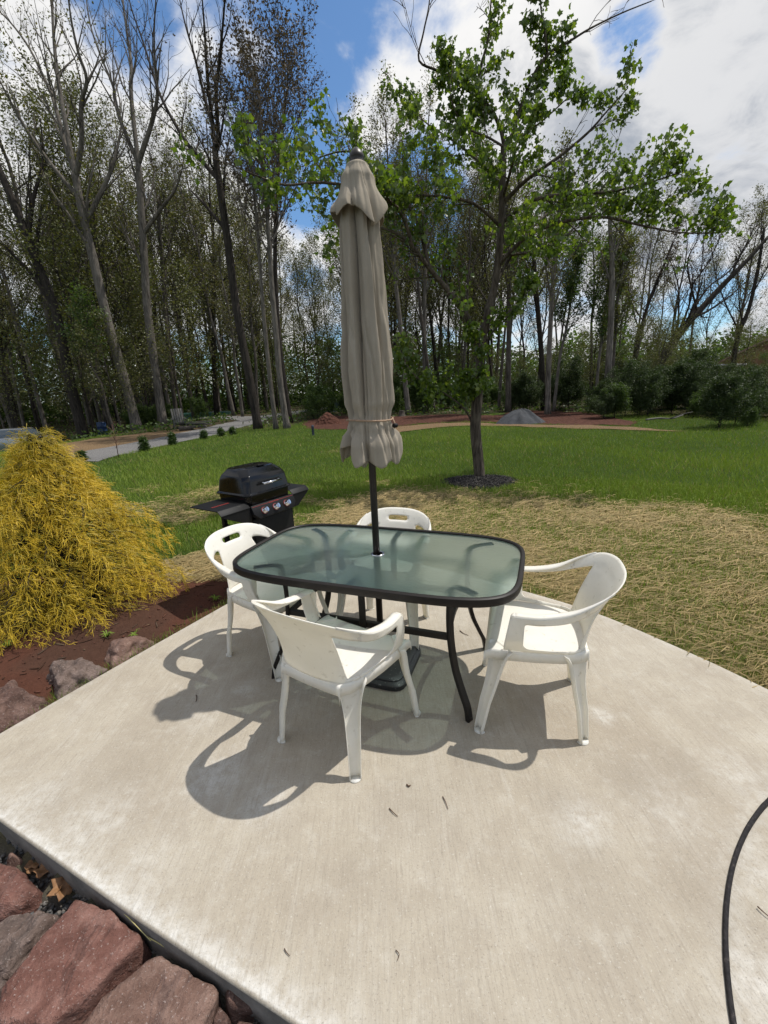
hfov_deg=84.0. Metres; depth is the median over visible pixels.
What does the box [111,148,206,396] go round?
tree
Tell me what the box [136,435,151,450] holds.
conifer sapling
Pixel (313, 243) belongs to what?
tree
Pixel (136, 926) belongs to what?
grass stalk
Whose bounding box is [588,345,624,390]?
sapling
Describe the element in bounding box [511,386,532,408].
bush
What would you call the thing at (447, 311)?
tree
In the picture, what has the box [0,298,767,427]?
forest
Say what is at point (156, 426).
undergrowth
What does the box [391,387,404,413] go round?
bush
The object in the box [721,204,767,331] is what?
tree
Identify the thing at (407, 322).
sapling
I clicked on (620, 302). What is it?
tree
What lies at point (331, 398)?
bush
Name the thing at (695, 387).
bush
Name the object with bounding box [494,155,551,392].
tree
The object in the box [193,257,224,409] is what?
tree
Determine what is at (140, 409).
bush
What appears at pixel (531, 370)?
sapling
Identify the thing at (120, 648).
edging stone
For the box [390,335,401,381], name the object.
sapling
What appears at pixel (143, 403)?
tree
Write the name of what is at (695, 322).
sapling
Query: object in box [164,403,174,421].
bush
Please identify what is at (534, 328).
tree
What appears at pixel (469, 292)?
tree
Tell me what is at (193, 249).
tree
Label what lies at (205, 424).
plank pile
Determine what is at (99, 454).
driveway
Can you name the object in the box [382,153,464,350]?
tree
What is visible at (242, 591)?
armchair
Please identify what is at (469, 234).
tree
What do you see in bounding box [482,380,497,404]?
bush
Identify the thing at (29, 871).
dead leaf
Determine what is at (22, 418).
tree
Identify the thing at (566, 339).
sapling
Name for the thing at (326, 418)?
soil mound
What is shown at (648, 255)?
tree
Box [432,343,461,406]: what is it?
sapling
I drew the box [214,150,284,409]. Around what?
tree
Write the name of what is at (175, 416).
wooden chair
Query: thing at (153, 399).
tree
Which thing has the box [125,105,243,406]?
tree
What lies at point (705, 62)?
sky
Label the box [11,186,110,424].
tree
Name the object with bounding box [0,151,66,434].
tree
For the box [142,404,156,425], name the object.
bush
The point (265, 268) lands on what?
tree
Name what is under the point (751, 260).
tree
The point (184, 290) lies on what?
tree
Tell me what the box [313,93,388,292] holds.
tree
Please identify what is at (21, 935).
rock
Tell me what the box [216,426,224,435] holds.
conifer sapling
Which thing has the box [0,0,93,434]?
tree
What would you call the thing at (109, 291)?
tree
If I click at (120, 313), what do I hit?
tree
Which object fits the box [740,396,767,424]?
bush
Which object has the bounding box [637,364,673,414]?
bush
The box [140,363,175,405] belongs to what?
sapling
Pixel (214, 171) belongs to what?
tree
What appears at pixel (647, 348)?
sapling
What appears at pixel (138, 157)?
tree
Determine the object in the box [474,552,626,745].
armchair
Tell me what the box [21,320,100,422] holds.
sapling
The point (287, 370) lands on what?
sapling
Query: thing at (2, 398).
sapling
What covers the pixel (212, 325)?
tree
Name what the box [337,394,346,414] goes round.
bush
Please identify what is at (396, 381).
bush
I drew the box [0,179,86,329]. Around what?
tree
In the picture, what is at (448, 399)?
bush
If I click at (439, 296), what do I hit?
tree
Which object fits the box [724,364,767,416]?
bush
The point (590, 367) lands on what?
sapling
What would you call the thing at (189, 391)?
tree
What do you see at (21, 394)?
sapling
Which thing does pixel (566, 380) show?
bush
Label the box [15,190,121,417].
tree
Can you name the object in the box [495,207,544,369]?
tree
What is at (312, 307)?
tree
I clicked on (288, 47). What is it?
tree
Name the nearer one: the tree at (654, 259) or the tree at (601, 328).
the tree at (601, 328)
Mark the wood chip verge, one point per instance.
(94, 443)
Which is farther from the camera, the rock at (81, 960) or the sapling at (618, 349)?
the sapling at (618, 349)
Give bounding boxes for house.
[714,338,767,380]
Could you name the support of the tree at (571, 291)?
on the ground at (34, 679)
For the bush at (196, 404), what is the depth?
30.25 m
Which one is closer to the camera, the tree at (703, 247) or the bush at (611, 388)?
the bush at (611, 388)
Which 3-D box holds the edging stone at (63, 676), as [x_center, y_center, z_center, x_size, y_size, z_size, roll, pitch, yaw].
[-1.934,1.033,2.628,0.330,0.227,0.323,6,18,27]
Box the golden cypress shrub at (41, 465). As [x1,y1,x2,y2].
[0,423,193,654]
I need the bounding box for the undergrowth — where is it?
[0,392,689,442]
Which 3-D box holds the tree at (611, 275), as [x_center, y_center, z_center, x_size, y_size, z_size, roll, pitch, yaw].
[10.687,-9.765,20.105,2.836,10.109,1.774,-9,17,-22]
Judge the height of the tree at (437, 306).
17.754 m
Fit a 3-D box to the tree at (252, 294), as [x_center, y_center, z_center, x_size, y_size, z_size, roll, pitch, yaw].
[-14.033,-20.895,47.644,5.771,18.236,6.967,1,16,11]
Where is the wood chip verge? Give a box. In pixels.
[63,427,201,453]
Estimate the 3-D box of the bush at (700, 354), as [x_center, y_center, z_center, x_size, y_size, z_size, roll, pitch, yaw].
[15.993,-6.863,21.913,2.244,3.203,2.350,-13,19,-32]
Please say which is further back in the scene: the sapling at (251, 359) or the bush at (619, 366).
the sapling at (251, 359)
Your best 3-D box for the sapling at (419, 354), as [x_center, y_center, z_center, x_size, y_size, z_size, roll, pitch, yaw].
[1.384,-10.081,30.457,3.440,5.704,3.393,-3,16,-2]
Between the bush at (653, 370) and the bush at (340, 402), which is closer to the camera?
the bush at (653, 370)
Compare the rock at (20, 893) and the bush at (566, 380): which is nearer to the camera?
the rock at (20, 893)
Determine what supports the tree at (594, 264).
on the ground at (34, 679)
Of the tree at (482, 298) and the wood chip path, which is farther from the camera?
the tree at (482, 298)
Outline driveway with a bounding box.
[71,408,325,461]
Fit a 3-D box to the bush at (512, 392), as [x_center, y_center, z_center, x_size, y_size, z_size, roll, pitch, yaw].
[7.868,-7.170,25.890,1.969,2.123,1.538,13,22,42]
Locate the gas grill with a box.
[190,462,308,543]
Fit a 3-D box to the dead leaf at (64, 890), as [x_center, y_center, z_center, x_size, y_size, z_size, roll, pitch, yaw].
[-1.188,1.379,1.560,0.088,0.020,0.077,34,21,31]
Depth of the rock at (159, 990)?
1.23 m
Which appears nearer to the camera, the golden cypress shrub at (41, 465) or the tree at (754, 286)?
the golden cypress shrub at (41, 465)
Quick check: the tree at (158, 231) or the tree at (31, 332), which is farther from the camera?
the tree at (31, 332)
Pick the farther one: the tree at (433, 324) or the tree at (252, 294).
the tree at (433, 324)
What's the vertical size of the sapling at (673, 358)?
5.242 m
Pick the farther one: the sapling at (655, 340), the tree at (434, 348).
the tree at (434, 348)
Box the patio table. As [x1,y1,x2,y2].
[232,523,524,722]
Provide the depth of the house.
36.95 m
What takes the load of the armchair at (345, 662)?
on the patio at (542, 867)
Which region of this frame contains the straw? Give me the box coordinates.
[6,444,767,688]
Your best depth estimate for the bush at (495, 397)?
31.85 m
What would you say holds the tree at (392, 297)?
on the ground at (34, 679)
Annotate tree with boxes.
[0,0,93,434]
[0,0,146,430]
[0,45,115,430]
[0,95,89,438]
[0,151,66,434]
[0,162,44,429]
[0,163,60,430]
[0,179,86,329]
[0,189,17,427]
[0,206,42,427]
[0,245,50,421]
[0,268,12,427]
[0,280,20,427]
[1,54,162,408]
[1,210,82,375]
[1,238,44,328]
[5,158,115,401]
[11,133,103,421]
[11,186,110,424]
[13,146,138,408]
[13,286,54,418]
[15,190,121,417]
[20,207,90,427]
[23,166,133,353]
[30,105,169,424]
[34,208,119,417]
[35,89,157,420]
[39,247,100,421]
[45,191,137,402]
[54,277,116,433]
[63,0,199,427]
[69,172,178,425]
[83,139,185,423]
[87,256,142,381]
[96,99,207,417]
[98,155,159,424]
[99,86,192,404]
[99,177,163,397]
[105,0,263,429]
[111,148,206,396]
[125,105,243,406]
[126,149,210,411]
[131,166,183,421]
[136,176,210,405]
[145,119,244,415]
[148,205,186,406]
[149,69,263,415]
[149,221,210,398]
[154,181,242,412]
[161,276,199,371]
[163,160,233,410]
[170,0,751,475]
[172,160,254,410]
[185,171,255,416]
[188,11,296,429]
[191,0,318,428]
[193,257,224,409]
[197,173,267,408]
[201,159,285,409]
[205,250,253,361]
[211,194,279,357]
[211,250,234,399]
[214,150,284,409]
[222,199,280,411]
[223,186,294,406]
[224,0,329,422]
[227,245,271,365]
[239,214,307,338]
[241,209,294,347]
[246,271,280,360]
[259,277,292,352]
[277,235,330,387]
[278,264,305,396]
[284,259,332,377]
[285,226,340,383]
[300,256,341,378]
[307,203,340,306]
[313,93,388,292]
[317,195,340,281]
[317,261,340,303]
[319,151,392,305]
[321,173,414,321]
[361,129,440,383]
[365,59,414,414]
[375,81,439,411]
[379,120,481,402]
[380,217,419,327]
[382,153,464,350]
[383,226,405,346]
[384,176,431,331]
[384,226,414,343]
[389,284,415,384]
[394,171,457,360]
[396,45,456,411]
[397,222,440,375]
[401,177,455,375]
[405,188,491,406]
[410,275,449,368]
[411,185,472,400]
[431,185,478,384]
[437,211,493,347]
[437,260,458,357]
[438,184,489,367]
[440,127,515,402]
[441,228,489,399]
[443,133,514,408]
[444,156,530,405]
[449,127,520,328]
[453,187,516,377]
[458,197,499,376]
[459,164,550,410]
[469,108,546,384]
[480,163,532,411]
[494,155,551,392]
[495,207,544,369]
[505,256,550,376]
[511,213,582,405]
[515,183,563,409]
[516,157,596,374]
[530,123,590,414]
[537,212,588,352]
[548,224,606,411]
[550,215,605,345]
[564,166,626,387]
[579,234,640,387]
[583,190,641,380]
[583,224,664,346]
[584,179,655,373]
[587,177,640,412]
[589,215,647,378]
[594,243,636,340]
[615,265,640,341]
[619,218,685,358]
[620,202,649,353]
[623,183,693,356]
[627,171,696,357]
[642,198,722,332]
[642,233,688,356]
[651,201,767,366]
[665,185,727,351]
[688,249,736,347]
[699,193,767,373]
[706,183,767,349]
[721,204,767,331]
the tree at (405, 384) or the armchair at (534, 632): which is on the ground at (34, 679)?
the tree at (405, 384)
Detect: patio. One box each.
[0,591,767,1023]
[728,807,767,1023]
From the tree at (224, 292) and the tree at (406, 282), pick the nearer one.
the tree at (224, 292)
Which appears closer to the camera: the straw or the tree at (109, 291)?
the straw
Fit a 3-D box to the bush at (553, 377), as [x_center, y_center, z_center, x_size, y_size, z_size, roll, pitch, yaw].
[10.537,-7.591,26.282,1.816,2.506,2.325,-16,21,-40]
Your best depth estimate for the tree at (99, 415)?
31.67 m
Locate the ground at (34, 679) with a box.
[0,395,767,1023]
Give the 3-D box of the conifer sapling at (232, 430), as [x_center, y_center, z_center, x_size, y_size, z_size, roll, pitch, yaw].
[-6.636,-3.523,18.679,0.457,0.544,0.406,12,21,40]
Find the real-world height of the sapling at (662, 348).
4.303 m
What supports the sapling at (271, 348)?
on the ground at (34, 679)
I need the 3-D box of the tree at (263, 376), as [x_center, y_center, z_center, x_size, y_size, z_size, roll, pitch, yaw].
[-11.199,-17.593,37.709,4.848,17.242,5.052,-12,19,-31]
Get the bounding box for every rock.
[0,863,42,921]
[0,900,151,1023]
[0,910,58,980]
[0,979,6,996]
[7,853,22,866]
[82,956,220,1023]
[213,1007,231,1023]
[225,990,254,1023]
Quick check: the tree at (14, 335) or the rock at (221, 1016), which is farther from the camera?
the tree at (14, 335)
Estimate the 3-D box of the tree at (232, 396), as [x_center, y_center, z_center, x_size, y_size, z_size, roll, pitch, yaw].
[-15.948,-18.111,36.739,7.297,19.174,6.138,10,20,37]
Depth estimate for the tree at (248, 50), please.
16.72 m
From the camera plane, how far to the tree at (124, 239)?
32.53 m
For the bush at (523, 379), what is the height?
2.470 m
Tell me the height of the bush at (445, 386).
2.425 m
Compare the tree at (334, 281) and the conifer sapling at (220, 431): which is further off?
the tree at (334, 281)
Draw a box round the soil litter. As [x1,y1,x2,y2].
[0,573,226,692]
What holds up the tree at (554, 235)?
on the ground at (34, 679)
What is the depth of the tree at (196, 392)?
40.73 m
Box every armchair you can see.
[204,523,328,681]
[251,589,420,783]
[336,507,430,649]
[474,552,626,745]
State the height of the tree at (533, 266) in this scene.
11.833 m
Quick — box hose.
[722,798,767,1023]
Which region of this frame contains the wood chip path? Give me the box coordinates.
[395,422,674,431]
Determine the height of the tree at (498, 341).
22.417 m
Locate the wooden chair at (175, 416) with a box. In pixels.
[170,408,186,427]
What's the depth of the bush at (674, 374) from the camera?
18.60 m
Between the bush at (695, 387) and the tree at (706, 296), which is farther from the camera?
the tree at (706, 296)
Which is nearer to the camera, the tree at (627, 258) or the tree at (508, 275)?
the tree at (508, 275)
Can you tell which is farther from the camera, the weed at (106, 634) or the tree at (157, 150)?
the tree at (157, 150)
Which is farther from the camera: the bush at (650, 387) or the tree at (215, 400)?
the tree at (215, 400)
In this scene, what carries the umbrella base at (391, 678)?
on the patio at (542, 867)
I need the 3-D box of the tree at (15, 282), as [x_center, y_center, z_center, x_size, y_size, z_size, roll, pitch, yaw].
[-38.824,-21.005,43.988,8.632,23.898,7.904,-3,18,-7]
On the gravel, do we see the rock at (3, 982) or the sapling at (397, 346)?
the rock at (3, 982)
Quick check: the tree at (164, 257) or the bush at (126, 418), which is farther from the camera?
the tree at (164, 257)
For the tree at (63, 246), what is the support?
on the ground at (34, 679)
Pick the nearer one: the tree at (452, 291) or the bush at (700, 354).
the bush at (700, 354)
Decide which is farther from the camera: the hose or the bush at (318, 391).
the bush at (318, 391)
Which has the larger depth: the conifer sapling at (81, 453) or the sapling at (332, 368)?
the sapling at (332, 368)
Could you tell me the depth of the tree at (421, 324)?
25.28 m
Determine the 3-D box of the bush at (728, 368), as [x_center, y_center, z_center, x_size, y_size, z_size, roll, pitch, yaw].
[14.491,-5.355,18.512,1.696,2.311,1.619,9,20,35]
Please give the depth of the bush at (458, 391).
29.16 m
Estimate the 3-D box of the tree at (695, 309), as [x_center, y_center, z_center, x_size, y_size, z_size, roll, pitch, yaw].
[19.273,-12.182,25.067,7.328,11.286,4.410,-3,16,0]
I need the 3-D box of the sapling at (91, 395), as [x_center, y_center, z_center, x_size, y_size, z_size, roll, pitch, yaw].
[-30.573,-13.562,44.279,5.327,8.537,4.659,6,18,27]
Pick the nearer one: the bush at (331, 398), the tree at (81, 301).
the tree at (81, 301)
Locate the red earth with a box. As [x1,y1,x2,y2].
[302,411,635,429]
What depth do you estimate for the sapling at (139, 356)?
45.40 m
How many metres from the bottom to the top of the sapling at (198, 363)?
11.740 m
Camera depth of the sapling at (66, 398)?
41.91 m
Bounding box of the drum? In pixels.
[96,422,107,434]
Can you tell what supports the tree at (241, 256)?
on the ground at (34, 679)
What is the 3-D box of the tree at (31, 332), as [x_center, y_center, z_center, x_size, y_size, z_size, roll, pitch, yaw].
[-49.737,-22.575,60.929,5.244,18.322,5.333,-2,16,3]
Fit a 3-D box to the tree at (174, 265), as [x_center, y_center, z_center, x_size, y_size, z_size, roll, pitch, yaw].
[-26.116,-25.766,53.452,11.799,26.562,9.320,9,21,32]
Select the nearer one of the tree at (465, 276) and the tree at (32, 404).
the tree at (32, 404)
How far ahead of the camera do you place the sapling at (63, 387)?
48.00 m
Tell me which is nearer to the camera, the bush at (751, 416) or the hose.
the hose
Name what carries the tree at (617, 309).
on the ground at (34, 679)
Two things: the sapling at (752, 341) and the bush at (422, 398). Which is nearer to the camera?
the bush at (422, 398)
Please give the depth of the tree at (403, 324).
52.97 m
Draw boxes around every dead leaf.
[24,864,37,873]
[26,860,38,869]
[33,864,48,877]
[46,877,72,900]
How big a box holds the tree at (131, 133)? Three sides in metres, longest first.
27.103 x 12.039 x 9.510 m
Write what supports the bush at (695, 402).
on the ground at (34, 679)
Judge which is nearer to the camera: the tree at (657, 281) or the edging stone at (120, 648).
the edging stone at (120, 648)
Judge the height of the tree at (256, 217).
15.417 m
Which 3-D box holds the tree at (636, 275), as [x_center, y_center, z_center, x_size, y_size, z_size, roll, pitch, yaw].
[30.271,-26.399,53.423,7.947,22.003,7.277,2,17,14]
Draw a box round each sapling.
[0,195,145,436]
[0,319,47,428]
[0,350,47,419]
[0,351,43,403]
[8,367,35,427]
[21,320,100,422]
[38,354,81,424]
[48,364,83,413]
[55,301,155,432]
[66,213,201,426]
[70,349,116,421]
[74,449,90,460]
[75,317,147,421]
[102,308,184,421]
[109,421,119,456]
[110,251,220,418]
[127,336,164,404]
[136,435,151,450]
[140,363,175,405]
[148,341,193,404]
[153,254,239,415]
[165,431,178,444]
[186,252,285,413]
[199,430,207,438]
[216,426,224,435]
[218,308,274,387]
[228,426,237,434]
[235,332,277,397]
[242,301,292,405]
[248,314,305,411]
[264,346,297,397]
[285,310,339,414]
[307,267,341,390]
[312,337,343,398]
[386,289,418,380]
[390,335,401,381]
[392,333,422,397]
[414,352,439,376]
[421,356,443,377]
[429,347,454,378]
[431,304,492,384]
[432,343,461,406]
[462,337,494,374]
[485,348,505,386]
[504,348,533,379]
[518,365,536,379]
[525,347,553,382]
[536,335,577,392]
[537,346,565,380]
[564,349,587,375]
[572,324,617,390]
[572,330,605,393]
[587,341,605,381]
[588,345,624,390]
[594,342,630,381]
[614,312,674,405]
[636,312,692,373]
[636,327,668,371]
[637,318,676,369]
[642,329,687,372]
[652,325,700,362]
[660,313,707,363]
[690,333,719,362]
[710,323,767,373]
[718,307,767,374]
[741,334,767,347]
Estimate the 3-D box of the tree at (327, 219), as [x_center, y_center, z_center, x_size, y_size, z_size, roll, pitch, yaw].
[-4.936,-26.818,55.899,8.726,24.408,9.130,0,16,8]
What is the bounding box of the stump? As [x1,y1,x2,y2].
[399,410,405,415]
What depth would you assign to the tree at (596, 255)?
37.24 m
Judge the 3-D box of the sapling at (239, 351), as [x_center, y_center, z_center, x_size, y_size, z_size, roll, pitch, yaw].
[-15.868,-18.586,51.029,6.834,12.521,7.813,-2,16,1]
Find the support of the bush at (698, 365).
on the ground at (34, 679)
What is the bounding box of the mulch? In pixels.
[436,474,518,489]
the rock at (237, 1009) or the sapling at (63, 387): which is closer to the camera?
the rock at (237, 1009)
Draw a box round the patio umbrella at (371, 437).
[330,147,402,621]
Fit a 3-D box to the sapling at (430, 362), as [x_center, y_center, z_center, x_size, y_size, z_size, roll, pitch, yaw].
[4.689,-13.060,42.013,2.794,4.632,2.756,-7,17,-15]
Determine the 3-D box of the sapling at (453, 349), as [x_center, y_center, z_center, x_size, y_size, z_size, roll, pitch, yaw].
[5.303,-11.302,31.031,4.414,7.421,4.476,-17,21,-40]
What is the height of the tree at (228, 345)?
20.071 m
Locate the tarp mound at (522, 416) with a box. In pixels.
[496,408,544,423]
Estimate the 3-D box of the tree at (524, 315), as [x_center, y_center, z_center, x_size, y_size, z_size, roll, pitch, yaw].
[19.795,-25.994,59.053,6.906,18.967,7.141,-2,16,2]
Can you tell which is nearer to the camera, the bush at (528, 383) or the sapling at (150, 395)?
the bush at (528, 383)
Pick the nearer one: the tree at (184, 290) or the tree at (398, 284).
the tree at (398, 284)
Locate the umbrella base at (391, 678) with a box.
[365,646,420,691]
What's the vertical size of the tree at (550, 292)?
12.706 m
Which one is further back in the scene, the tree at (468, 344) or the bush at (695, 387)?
the tree at (468, 344)
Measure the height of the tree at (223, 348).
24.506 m
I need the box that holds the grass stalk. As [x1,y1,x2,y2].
[124,914,150,940]
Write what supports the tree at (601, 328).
on the ground at (34, 679)
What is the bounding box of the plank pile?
[176,421,211,427]
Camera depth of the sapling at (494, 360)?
35.17 m
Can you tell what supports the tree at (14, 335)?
on the ground at (34, 679)
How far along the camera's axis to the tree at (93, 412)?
46.20 m
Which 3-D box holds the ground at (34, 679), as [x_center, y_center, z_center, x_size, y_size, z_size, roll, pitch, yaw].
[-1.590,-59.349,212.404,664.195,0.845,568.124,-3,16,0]
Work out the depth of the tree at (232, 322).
49.08 m
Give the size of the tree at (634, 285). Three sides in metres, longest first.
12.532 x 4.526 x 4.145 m
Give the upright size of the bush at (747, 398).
1.835 m
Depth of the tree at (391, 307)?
29.92 m
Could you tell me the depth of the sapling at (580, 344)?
26.93 m
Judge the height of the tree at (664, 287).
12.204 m
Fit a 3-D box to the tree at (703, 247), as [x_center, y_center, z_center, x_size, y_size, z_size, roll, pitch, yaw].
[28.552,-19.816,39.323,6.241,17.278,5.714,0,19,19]
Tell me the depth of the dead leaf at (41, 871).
1.63 m
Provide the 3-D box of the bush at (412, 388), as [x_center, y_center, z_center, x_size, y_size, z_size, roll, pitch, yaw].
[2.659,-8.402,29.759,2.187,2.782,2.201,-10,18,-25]
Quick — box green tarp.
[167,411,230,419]
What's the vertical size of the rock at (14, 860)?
0.076 m
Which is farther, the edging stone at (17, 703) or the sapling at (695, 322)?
the sapling at (695, 322)
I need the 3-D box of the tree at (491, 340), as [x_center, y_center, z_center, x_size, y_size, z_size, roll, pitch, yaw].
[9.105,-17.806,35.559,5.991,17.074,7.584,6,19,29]
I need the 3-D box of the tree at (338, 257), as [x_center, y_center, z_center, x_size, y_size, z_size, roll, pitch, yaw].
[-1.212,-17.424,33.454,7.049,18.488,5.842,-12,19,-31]
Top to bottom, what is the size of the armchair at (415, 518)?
0.788 m
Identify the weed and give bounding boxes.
[0,639,12,646]
[101,630,113,636]
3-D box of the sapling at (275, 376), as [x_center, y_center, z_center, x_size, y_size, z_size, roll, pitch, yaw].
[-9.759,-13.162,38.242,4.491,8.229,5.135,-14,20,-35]
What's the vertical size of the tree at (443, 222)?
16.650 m
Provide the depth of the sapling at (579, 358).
41.73 m
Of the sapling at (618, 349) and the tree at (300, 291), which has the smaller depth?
the sapling at (618, 349)
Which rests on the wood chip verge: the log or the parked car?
the log
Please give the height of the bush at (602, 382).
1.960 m
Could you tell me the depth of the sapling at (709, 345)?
29.25 m
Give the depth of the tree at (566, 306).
62.23 m
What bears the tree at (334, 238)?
on the ground at (34, 679)
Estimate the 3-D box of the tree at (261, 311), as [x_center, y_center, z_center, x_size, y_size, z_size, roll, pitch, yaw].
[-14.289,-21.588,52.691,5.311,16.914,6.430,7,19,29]
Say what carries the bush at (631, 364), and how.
on the ground at (34, 679)
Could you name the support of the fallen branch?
on the ground at (34, 679)
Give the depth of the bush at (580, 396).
24.55 m
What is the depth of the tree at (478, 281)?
42.75 m
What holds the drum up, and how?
on the ground at (34, 679)
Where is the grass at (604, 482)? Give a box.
[0,410,767,729]
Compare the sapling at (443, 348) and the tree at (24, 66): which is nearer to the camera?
the tree at (24, 66)
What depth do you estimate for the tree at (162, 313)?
45.55 m
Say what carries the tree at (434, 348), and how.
on the ground at (34, 679)
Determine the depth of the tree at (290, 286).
53.48 m
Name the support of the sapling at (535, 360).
on the ground at (34, 679)
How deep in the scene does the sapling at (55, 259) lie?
22.89 m
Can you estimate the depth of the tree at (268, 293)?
37.62 m
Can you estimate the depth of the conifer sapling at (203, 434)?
17.26 m
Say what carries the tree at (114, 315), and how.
on the ground at (34, 679)
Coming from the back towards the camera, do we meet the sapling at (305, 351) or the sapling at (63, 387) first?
the sapling at (63, 387)
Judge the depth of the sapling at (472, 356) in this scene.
42.23 m
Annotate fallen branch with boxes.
[645,412,691,420]
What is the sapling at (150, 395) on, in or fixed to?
on the ground at (34, 679)
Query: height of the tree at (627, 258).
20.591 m
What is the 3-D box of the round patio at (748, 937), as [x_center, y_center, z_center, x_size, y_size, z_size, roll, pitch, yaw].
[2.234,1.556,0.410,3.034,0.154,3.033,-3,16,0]
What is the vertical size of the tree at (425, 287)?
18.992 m
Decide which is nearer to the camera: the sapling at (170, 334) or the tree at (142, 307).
the sapling at (170, 334)
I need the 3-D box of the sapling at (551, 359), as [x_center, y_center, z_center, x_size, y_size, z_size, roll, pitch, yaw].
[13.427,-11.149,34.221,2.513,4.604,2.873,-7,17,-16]
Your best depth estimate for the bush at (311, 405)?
26.23 m
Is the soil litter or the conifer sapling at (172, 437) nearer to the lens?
the soil litter
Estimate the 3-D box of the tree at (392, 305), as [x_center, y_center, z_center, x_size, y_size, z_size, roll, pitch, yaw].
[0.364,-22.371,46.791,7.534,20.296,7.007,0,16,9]
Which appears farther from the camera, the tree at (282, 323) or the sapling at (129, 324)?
the tree at (282, 323)
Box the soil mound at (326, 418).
[315,412,341,424]
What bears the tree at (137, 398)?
on the ground at (34, 679)
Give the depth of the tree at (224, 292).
29.26 m
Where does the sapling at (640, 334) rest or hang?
on the ground at (34, 679)
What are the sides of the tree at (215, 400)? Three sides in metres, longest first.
24.574 x 10.916 x 8.623 m
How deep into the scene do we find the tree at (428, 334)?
52.09 m
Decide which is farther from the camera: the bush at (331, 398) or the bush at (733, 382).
the bush at (331, 398)
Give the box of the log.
[178,426,193,430]
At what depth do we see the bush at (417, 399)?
29.57 m
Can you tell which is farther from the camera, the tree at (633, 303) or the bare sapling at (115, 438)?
the tree at (633, 303)
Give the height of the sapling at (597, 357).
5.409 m
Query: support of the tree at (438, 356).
on the ground at (34, 679)
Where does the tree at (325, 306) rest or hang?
on the ground at (34, 679)
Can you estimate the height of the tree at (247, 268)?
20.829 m
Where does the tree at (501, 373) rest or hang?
on the ground at (34, 679)
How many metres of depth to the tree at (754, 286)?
27.48 m
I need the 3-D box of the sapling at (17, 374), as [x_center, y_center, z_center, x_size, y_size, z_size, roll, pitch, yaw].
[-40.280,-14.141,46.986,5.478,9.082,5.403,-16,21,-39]
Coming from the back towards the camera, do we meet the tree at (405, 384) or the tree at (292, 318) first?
the tree at (292, 318)
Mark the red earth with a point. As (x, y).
(571, 418)
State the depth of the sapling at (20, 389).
42.83 m
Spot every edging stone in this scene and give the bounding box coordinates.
[0,679,49,732]
[46,657,107,699]
[104,636,156,669]
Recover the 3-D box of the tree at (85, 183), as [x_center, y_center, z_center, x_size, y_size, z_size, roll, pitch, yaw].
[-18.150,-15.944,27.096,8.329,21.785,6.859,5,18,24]
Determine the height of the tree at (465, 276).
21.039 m
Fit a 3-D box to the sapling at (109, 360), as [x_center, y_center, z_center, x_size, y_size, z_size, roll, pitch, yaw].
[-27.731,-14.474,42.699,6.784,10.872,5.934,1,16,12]
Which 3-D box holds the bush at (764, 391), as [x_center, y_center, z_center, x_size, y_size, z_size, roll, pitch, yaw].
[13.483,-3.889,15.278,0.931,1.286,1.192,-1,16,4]
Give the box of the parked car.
[0,427,55,450]
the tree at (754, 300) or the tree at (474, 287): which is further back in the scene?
the tree at (754, 300)
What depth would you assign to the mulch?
7.37 m
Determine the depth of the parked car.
19.57 m
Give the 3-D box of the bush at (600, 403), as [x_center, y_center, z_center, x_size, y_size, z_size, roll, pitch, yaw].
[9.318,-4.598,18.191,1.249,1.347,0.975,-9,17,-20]
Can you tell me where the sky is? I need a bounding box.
[0,0,767,403]
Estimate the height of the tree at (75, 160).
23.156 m
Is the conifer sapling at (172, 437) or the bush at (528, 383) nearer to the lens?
the conifer sapling at (172, 437)
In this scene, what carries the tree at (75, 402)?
on the ground at (34, 679)
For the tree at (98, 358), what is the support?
on the ground at (34, 679)
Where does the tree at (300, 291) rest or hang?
on the ground at (34, 679)
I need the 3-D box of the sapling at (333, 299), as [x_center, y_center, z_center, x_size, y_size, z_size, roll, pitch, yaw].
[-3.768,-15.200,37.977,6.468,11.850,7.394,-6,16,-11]
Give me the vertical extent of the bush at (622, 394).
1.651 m
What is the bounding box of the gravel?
[0,838,262,1023]
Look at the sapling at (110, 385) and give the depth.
22.90 m
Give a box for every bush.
[119,410,144,429]
[125,403,149,428]
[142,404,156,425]
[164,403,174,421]
[189,394,209,419]
[301,389,323,418]
[303,380,332,416]
[320,385,337,412]
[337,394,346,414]
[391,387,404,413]
[393,373,408,410]
[408,374,432,407]
[413,395,421,409]
[415,387,433,412]
[435,377,450,405]
[442,385,454,407]
[450,384,469,409]
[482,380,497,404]
[489,384,505,404]
[497,375,522,409]
[511,371,544,408]
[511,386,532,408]
[517,375,544,409]
[536,369,572,405]
[551,354,589,410]
[551,375,567,407]
[558,381,586,409]
[582,377,615,410]
[586,381,619,416]
[590,390,617,416]
[600,381,632,417]
[604,357,653,415]
[614,357,643,383]
[627,367,667,413]
[632,369,674,415]
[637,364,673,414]
[657,384,684,413]
[658,353,709,412]
[669,360,711,413]
[674,346,720,383]
[681,380,706,414]
[687,392,705,416]
[693,369,765,427]
[702,361,736,387]
[704,372,753,426]
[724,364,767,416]
[726,365,767,422]
[739,406,760,426]
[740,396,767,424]
[753,387,767,417]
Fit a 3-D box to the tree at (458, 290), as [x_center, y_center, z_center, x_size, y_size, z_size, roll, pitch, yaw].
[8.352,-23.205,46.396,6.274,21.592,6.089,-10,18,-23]
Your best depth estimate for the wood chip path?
16.84 m
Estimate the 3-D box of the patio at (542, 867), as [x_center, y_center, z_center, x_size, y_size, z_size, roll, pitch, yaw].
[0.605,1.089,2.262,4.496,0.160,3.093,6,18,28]

